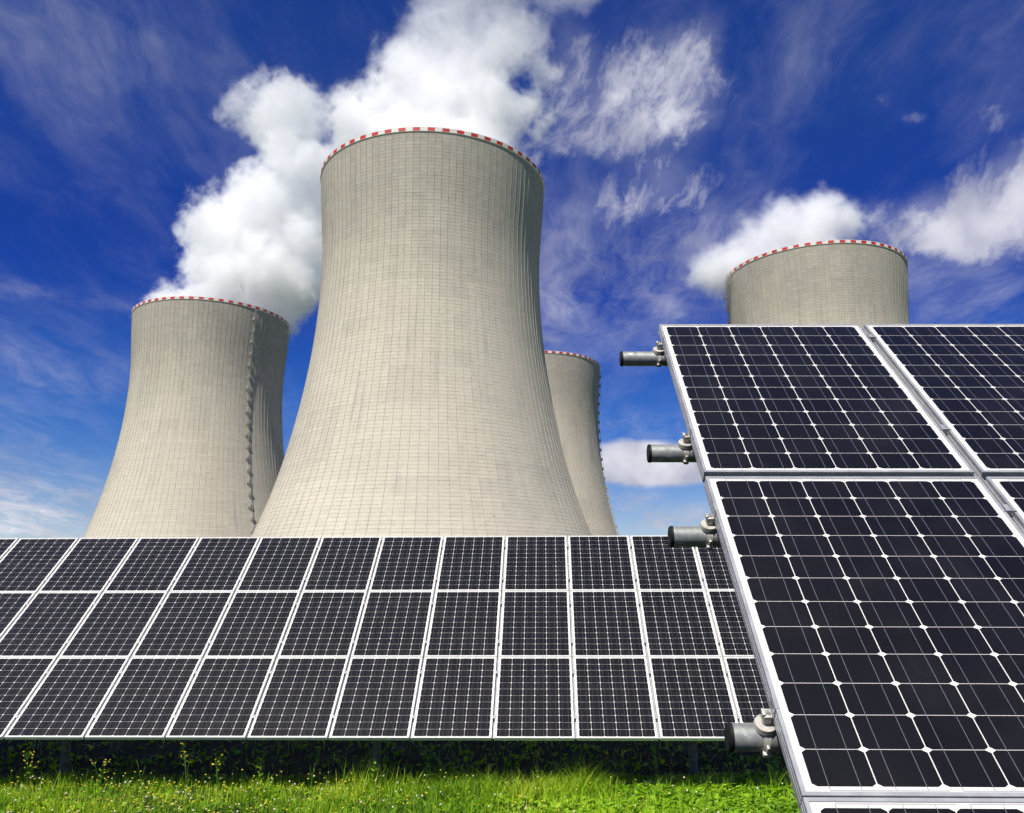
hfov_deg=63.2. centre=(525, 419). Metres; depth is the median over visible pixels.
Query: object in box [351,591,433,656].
solar panel
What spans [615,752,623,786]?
weed plant
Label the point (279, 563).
solar panel
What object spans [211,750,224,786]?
weed plant
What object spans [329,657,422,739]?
solar panel
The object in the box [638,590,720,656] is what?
solar panel
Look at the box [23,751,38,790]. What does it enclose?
weed plant
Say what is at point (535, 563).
solar panel
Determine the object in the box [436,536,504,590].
solar panel
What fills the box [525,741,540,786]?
weed plant
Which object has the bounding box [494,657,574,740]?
solar panel
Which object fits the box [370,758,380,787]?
weed plant
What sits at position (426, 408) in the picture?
cooling tower
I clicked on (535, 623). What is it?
solar panel
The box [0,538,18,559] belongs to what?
solar panel
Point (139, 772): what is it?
weed plant
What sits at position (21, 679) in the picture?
solar panel
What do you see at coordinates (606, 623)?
solar panel
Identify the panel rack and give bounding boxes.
[9,539,739,774]
[619,328,1023,757]
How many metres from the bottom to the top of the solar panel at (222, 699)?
0.041 m
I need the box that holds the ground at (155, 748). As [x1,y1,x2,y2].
[0,607,796,812]
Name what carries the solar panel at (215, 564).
attached to the panel rack at (690, 747)
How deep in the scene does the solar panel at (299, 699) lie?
8.84 m
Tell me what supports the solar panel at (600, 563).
attached to the panel rack at (690, 747)
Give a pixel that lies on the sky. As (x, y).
(150, 149)
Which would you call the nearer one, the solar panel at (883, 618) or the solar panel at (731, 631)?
the solar panel at (883, 618)
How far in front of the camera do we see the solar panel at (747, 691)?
8.87 m
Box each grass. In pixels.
[0,626,798,812]
[3,767,792,812]
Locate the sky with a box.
[0,0,1023,567]
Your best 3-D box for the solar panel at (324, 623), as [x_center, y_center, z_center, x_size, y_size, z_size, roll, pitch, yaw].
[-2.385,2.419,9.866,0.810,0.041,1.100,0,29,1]
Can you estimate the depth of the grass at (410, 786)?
8.26 m
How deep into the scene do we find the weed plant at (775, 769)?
8.47 m
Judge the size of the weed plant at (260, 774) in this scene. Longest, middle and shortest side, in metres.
0.462 x 0.152 x 0.134 m
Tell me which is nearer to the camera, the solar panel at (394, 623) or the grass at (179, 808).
the grass at (179, 808)
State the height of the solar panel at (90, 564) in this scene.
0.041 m
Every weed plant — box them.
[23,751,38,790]
[90,759,110,786]
[136,757,148,786]
[180,743,191,788]
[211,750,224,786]
[255,744,266,783]
[302,742,322,789]
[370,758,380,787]
[420,740,431,789]
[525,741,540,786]
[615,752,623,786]
[650,744,660,783]
[767,758,779,783]
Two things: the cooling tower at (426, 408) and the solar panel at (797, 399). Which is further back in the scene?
the cooling tower at (426, 408)
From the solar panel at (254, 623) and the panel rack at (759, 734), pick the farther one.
the solar panel at (254, 623)
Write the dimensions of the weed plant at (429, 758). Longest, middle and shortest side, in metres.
0.514 x 0.165 x 0.124 m
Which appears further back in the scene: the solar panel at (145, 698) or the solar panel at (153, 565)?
the solar panel at (153, 565)
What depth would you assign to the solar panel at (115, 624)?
9.89 m
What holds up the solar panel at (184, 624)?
attached to the panel rack at (690, 747)
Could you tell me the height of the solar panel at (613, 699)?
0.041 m
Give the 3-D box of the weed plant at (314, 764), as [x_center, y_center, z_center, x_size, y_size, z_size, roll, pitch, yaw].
[-2.195,3.562,8.545,0.213,0.489,0.086,0,-12,0]
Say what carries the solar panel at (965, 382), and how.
attached to the panel rack at (759, 734)
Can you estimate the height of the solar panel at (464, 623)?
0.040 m
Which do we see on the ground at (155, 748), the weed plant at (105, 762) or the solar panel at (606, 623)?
the weed plant at (105, 762)
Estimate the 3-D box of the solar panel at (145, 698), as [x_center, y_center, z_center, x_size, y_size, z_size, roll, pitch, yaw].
[-4.074,2.975,8.945,0.810,0.041,1.100,0,29,1]
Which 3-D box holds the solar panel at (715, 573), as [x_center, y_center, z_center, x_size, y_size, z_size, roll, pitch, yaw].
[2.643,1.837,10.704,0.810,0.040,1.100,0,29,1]
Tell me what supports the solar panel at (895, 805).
attached to the panel rack at (759, 734)
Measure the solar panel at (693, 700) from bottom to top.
0.041 m
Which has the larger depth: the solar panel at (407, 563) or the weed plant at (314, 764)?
the solar panel at (407, 563)
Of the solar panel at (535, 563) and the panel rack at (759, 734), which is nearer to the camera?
the panel rack at (759, 734)
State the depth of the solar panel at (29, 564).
10.96 m
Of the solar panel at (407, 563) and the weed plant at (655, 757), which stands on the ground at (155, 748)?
the weed plant at (655, 757)
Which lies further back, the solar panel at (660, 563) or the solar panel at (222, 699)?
the solar panel at (660, 563)
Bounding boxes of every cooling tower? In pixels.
[83,296,289,538]
[230,127,592,601]
[544,351,638,594]
[705,240,908,597]
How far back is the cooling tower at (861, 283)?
367.93 m
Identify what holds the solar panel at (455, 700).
attached to the panel rack at (690, 747)
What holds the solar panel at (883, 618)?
attached to the panel rack at (759, 734)
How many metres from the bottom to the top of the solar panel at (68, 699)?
0.041 m
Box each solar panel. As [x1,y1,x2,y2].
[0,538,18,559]
[0,538,78,593]
[0,592,35,638]
[0,592,101,658]
[0,657,56,739]
[4,657,129,739]
[38,538,138,592]
[59,592,167,658]
[85,657,202,739]
[104,537,199,592]
[132,591,233,658]
[166,657,275,739]
[170,537,259,592]
[204,591,299,658]
[236,537,320,592]
[247,657,348,739]
[278,591,366,657]
[302,536,381,591]
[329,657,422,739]
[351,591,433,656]
[369,536,442,590]
[411,657,496,740]
[425,591,500,656]
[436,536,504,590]
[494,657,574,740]
[499,591,570,656]
[503,536,568,590]
[568,535,635,591]
[571,590,645,656]
[573,657,657,740]
[630,535,703,590]
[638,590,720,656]
[648,657,737,740]
[659,324,974,481]
[695,547,733,590]
[704,476,1023,807]
[706,590,753,657]
[723,657,768,722]
[799,797,1023,812]
[863,324,1023,480]
[985,477,1023,529]
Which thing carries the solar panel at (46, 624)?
attached to the panel rack at (690, 747)
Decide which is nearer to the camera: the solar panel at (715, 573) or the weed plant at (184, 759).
the weed plant at (184, 759)
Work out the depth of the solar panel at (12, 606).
10.21 m
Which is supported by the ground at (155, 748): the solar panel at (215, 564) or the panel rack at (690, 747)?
the panel rack at (690, 747)
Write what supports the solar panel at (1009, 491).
attached to the panel rack at (759, 734)
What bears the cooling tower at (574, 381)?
on the ground at (155, 748)
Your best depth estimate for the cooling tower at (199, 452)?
426.14 m
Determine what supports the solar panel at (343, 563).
attached to the panel rack at (690, 747)

